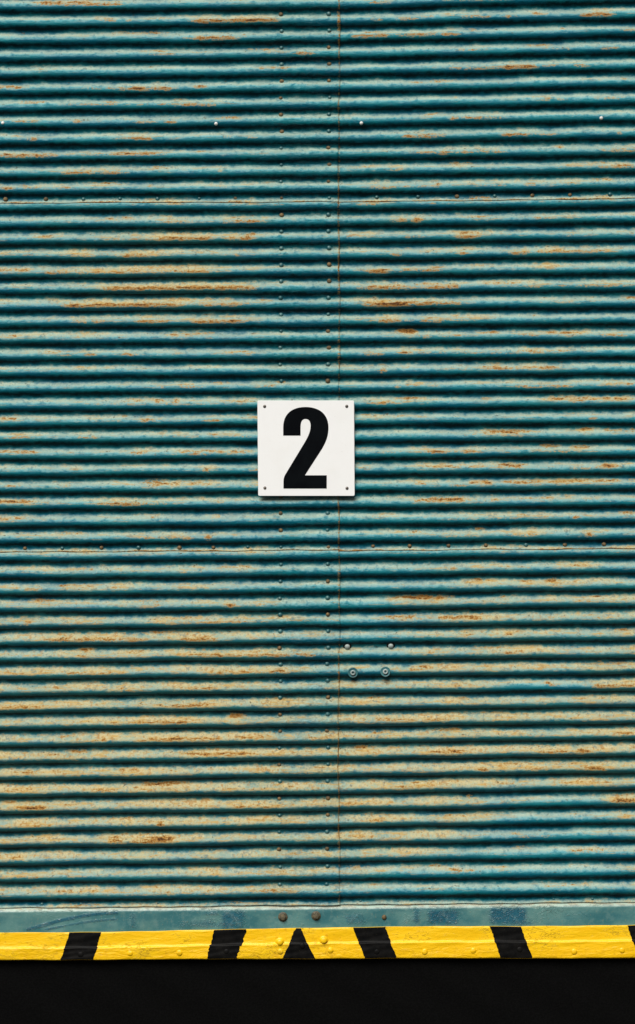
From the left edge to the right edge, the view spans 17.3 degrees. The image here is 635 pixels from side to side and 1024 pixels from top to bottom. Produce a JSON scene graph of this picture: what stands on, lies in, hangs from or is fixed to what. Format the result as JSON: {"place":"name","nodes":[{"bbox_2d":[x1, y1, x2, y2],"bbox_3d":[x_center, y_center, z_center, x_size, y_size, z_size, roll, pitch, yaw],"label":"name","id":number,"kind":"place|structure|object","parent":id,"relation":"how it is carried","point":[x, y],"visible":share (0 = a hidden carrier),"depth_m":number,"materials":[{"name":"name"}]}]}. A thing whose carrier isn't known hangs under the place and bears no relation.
{"place":"outdoors","nodes":[
{"label":"outdoors","id":0,"kind":"place"},
{"label":"ground","id":1,"kind":"structure","parent":0,"visible":0},
{"bbox_2d":[0,958,634,1023],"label":"concrete plinth","id":2,"kind":"structure","parent":1,"relation":"on","point":[408,991],"depth_m":8.51,"materials":[{"name":"black concrete"}]},
{"bbox_2d":[0,925,634,959],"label":"hazard beam","id":3,"kind":"structure","parent":2,"relation":"on","point":[563,942],"depth_m":8.48,"materials":[{"name":"yellow paint"}]},
{"bbox_2d":[0,0,634,932],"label":"corrugated wall","id":4,"kind":"structure","parent":3,"relation":"on","point":[398,688],"depth_m":8.50,"materials":[{"name":"teal metal"}]},
{"bbox_2d":[257,401,354,495],"bbox_3d":[-0.046,-0.259,8.474,0.395,0.388,0.007,0,0,0],"label":"number sign","id":5,"kind":"object","parent":4,"relation":"attached to","point":[305,448],"visible":1,"depth_m":8.47,"materials":[{"name":"white metal"}]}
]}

